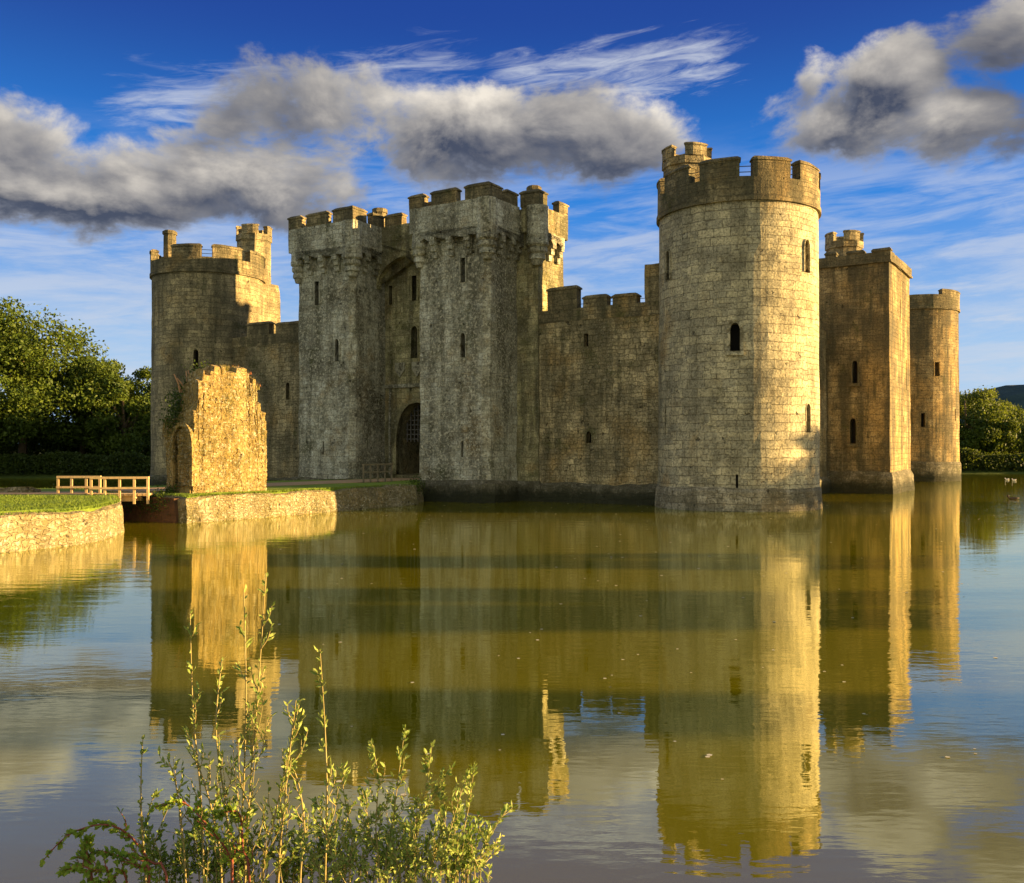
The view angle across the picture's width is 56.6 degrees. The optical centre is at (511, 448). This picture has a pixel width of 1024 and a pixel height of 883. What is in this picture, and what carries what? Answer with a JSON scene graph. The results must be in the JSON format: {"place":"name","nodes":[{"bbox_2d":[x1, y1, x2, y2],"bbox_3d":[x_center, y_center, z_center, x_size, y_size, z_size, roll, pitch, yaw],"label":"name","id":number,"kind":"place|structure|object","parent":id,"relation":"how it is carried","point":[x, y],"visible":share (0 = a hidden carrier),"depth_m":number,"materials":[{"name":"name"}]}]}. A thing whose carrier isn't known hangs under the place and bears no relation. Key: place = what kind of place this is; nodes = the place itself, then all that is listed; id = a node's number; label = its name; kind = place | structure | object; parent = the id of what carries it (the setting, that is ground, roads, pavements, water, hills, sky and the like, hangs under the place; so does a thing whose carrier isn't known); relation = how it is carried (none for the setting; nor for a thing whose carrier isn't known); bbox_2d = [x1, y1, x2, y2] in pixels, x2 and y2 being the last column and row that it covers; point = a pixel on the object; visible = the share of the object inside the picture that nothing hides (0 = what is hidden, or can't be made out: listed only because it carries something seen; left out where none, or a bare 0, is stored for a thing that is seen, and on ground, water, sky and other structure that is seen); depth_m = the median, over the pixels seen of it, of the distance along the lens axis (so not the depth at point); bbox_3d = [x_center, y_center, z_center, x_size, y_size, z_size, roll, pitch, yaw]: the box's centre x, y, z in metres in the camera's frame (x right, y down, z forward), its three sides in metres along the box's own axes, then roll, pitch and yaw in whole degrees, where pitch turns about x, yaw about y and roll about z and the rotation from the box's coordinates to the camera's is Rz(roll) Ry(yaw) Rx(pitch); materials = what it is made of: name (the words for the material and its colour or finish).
{"place":"outdoors","nodes":[
{"label":"outdoors","id":0,"kind":"place"},
{"bbox_2d":[0,492,102,494],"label":"path","id":1,"kind":"structure","parent":0,"point":[43,493],"depth_m":42.59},
{"bbox_2d":[1,489,115,514],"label":"island grass","id":2,"kind":"structure","parent":0,"point":[57,509],"depth_m":34.49,"materials":[{"name":"green plant"}]},
{"bbox_2d":[0,484,43,491],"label":"kerb stones","id":3,"kind":"object","parent":2,"relation":"on","point":[11,488],"visible":0.76,"depth_m":43.76,"materials":[{"name":"grey stone"}]},
{"bbox_2d":[0,494,108,511],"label":"lawn","id":4,"kind":"structure","parent":2,"relation":"on","point":[22,502],"depth_m":36.27,"materials":[{"name":"green plant"}]},
{"bbox_2d":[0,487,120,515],"bbox_3d":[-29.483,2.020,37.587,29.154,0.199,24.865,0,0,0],"label":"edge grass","id":5,"kind":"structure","parent":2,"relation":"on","point":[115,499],"depth_m":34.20,"materials":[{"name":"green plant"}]},
{"bbox_2d":[73,480,411,497],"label":"causeway grass","id":6,"kind":"structure","parent":0,"point":[312,487],"depth_m":51.97,"materials":[{"name":"green plant"}]},
{"bbox_2d":[149,481,179,500],"bbox_3d":[-15.786,2.103,43.992,1.389,1.570,2.278,0,0,31],"label":"bramble","id":7,"kind":"object","parent":6,"relation":"on","point":[171,490],"visible":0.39,"depth_m":43.77,"materials":[{"name":"green plant"}]},
{"bbox_2d":[163,364,266,493],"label":"ruined wall","id":8,"kind":"structure","parent":6,"relation":"on","point":[216,443],"depth_m":44.68,"materials":[{"name":"beige stone"}]},
{"bbox_2d":[174,370,188,392],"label":"bare stems","id":9,"kind":"object","parent":8,"relation":"attached to","point":[177,379],"visible":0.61,"depth_m":44.32,"materials":[{"name":"brown plant"}]},
{"bbox_2d":[158,360,217,438],"bbox_3d":[-15.299,-2.389,44.914,1.735,3.832,3.050,0,0,35],"label":"ivy","id":10,"kind":"object","parent":8,"relation":"attached to","point":[176,413],"visible":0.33,"depth_m":44.13,"materials":[{"name":"green plant"}]},
{"bbox_2d":[219,364,259,389],"bbox_3d":[-13.694,-3.555,46.044,1.055,1.181,3.814,0,0,35],"label":"grass tuft","id":11,"kind":"object","parent":8,"relation":"on","point":[226,369],"visible":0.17,"depth_m":45.91,"materials":[{"name":"green plant"}]},
{"bbox_2d":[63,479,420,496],"bbox_3d":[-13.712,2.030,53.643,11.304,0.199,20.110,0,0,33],"label":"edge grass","id":12,"kind":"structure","parent":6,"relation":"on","point":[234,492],"depth_m":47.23,"materials":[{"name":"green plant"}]},
{"bbox_2d":[362,463,392,482],"bbox_3d":[-8.281,1.500,58.740,0.190,1.200,2.885,0,0,30],"label":"gate railing","id":13,"kind":"object","parent":6,"relation":"on","point":[378,471],"visible":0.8,"depth_m":58.74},
{"bbox_2d":[96,478,419,492],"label":"path","id":14,"kind":"structure","parent":0,"point":[298,483],"depth_m":56.53,"materials":[{"name":"beige gravel"}]},
{"bbox_2d":[0,473,1023,882],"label":"water","id":15,"kind":"structure","parent":0,"point":[418,619],"depth_m":13.54,"materials":[{"name":"green liquid"}]},
{"bbox_2d":[0,499,123,552],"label":"retaining wall","id":16,"kind":"structure","parent":15,"relation":"in","point":[21,532],"depth_m":32.04,"materials":[{"name":"beige stone"}]},
{"bbox_2d":[121,496,179,522],"bbox_3d":[-18.086,3.335,44.583,7.680,2.462,0.984,0,0,30],"label":"bridge abutment","id":17,"kind":"object","parent":15,"relation":"in","point":[148,516],"visible":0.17,"depth_m":43.06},
{"bbox_2d":[56,476,154,503],"bbox_3d":[-18.432,1.835,42.893,4.331,1.230,1.656,0,0,-5],"label":"footbridge","id":18,"kind":"object","parent":17,"relation":"on","point":[134,496],"visible":0.78,"depth_m":42.40,"materials":[{"name":"brown wood"}]},
{"bbox_2d":[122,489,170,516],"bbox_3d":[-16.867,2.490,43.540,4.153,1.374,1.090,0,0,34],"label":"bramble","id":19,"kind":"object","parent":17,"relation":"on","point":[157,498],"visible":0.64,"depth_m":42.93,"materials":[{"name":"green plant"}]},
{"bbox_2d":[149,485,421,522],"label":"retaining wall","id":20,"kind":"structure","parent":15,"relation":"in","point":[195,509],"depth_m":47.36,"materials":[{"name":"beige stone"}]},
{"bbox_2d":[400,474,426,496],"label":"hanging weeds","id":21,"kind":"object","parent":20,"relation":"hanging from","point":[417,486],"visible":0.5,"depth_m":58.45,"materials":[{"name":"green plant"}]},
{"bbox_2d":[289,508,1002,795],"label":"floating leaves","id":22,"kind":"object","parent":15,"relation":"on","point":[709,755],"visible":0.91,"depth_m":13.40,"materials":[{"name":"plant"}]},
{"bbox_2d":[1007,495,1018,499],"bbox_3d":[32.712,3.172,62.089,0.806,0.355,0.300,0,0,20],"label":"brown duck","id":23,"kind":"object","parent":15,"relation":"in","point":[1013,498],"visible":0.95,"depth_m":61.97},
{"bbox_2d":[0,449,1023,477],"bbox_3d":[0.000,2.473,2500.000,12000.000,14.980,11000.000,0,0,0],"label":"ground","id":24,"kind":"structure","parent":0,"point":[53,475],"depth_m":109.71,"materials":[{"name":"green plant"}]},
{"bbox_2d":[0,296,56,451],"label":"oak tree","id":25,"kind":"object","parent":24,"relation":"on","point":[18,377],"visible":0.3,"depth_m":112.59,"materials":[{"name":"green plant"}]},
{"bbox_2d":[0,303,125,464],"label":"oak tree","id":26,"kind":"object","parent":24,"relation":"on","point":[36,352],"visible":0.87,"depth_m":111.84,"materials":[{"name":"green plant"}]},
{"bbox_2d":[0,451,149,475],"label":"hedge","id":27,"kind":"object","parent":24,"relation":"on","point":[12,463],"visible":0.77,"depth_m":108.79,"materials":[{"name":"green plant"}]},
{"bbox_2d":[0,419,149,464],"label":"hedge","id":28,"kind":"object","parent":24,"relation":"on","point":[32,449],"visible":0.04,"depth_m":125.44,"materials":[{"name":"green plant"}]},
{"bbox_2d":[25,355,138,454],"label":"oak tree","id":29,"kind":"object","parent":24,"relation":"on","point":[83,451],"visible":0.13,"depth_m":118.81,"materials":[{"name":"green plant"}]},
{"bbox_2d":[50,357,150,464],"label":"oak tree","id":30,"kind":"object","parent":24,"relation":"on","point":[119,389],"visible":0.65,"depth_m":114.12,"materials":[{"name":"green plant"}]},
{"bbox_2d":[39,793,255,882],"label":"dog rose","id":31,"kind":"object","parent":24,"relation":"on","point":[85,855],"visible":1,"depth_m":3.20,"materials":[{"name":"green plant"}]},
{"bbox_2d":[134,572,341,882],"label":"willow shrub","id":32,"kind":"object","parent":24,"relation":"on","point":[285,766],"visible":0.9,"depth_m":3.29,"materials":[{"name":"green plant"}]},
{"bbox_2d":[127,788,484,882],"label":"undergrowth shrub","id":33,"kind":"object","parent":24,"relation":"on","point":[177,868],"visible":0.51,"depth_m":3.43,"materials":[{"name":"green plant"}]},
{"bbox_2d":[292,724,517,882],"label":"bushy shrub","id":34,"kind":"object","parent":24,"relation":"on","point":[437,849],"visible":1,"depth_m":3.14,"materials":[{"name":"green plant"}]},
{"bbox_2d":[149,141,960,511],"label":"castle","id":35,"kind":"structure","parent":24,"relation":"on","point":[753,353],"depth_m":59.87,"materials":[{"name":"stone"}]},
{"bbox_2d":[959,390,975,430],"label":"maple tree","id":36,"kind":"object","parent":24,"relation":"on","point":[961,420],"visible":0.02,"depth_m":155.55,"materials":[{"name":"green plant"}]},
{"bbox_2d":[959,385,1018,453],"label":"maple tree","id":37,"kind":"object","parent":24,"relation":"on","point":[979,398],"visible":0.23,"depth_m":146.71,"materials":[{"name":"green plant"}]},
{"bbox_2d":[959,409,1022,454],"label":"maple tree","id":38,"kind":"object","parent":24,"relation":"on","point":[1002,438],"visible":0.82,"depth_m":143.03,"materials":[{"name":"green plant"}]},
{"bbox_2d":[959,447,1023,470],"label":"hedge","id":39,"kind":"object","parent":24,"relation":"on","point":[969,458],"visible":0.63,"depth_m":128.91,"materials":[{"name":"green plant"}]},
{"bbox_2d":[967,400,1023,453],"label":"maple tree","id":40,"kind":"object","parent":24,"relation":"on","point":[1020,415],"visible":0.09,"depth_m":154.28,"materials":[{"name":"green plant"}]},
{"bbox_2d":[1001,421,1023,454],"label":"maple tree","id":41,"kind":"object","parent":24,"relation":"on","point":[1020,447],"visible":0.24,"depth_m":146.94,"materials":[{"name":"green plant"}]},
{"bbox_2d":[0,0,1023,420],"label":"sky","id":42,"kind":"structure","parent":0,"point":[124,123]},
{"bbox_2d":[959,385,1023,422],"bbox_3d":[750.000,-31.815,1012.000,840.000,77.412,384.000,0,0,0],"label":"hills","id":43,"kind":"structure","parent":0,"point":[1012,394],"depth_m":955.98,"materials":[{"name":"green plant"}]}
]}

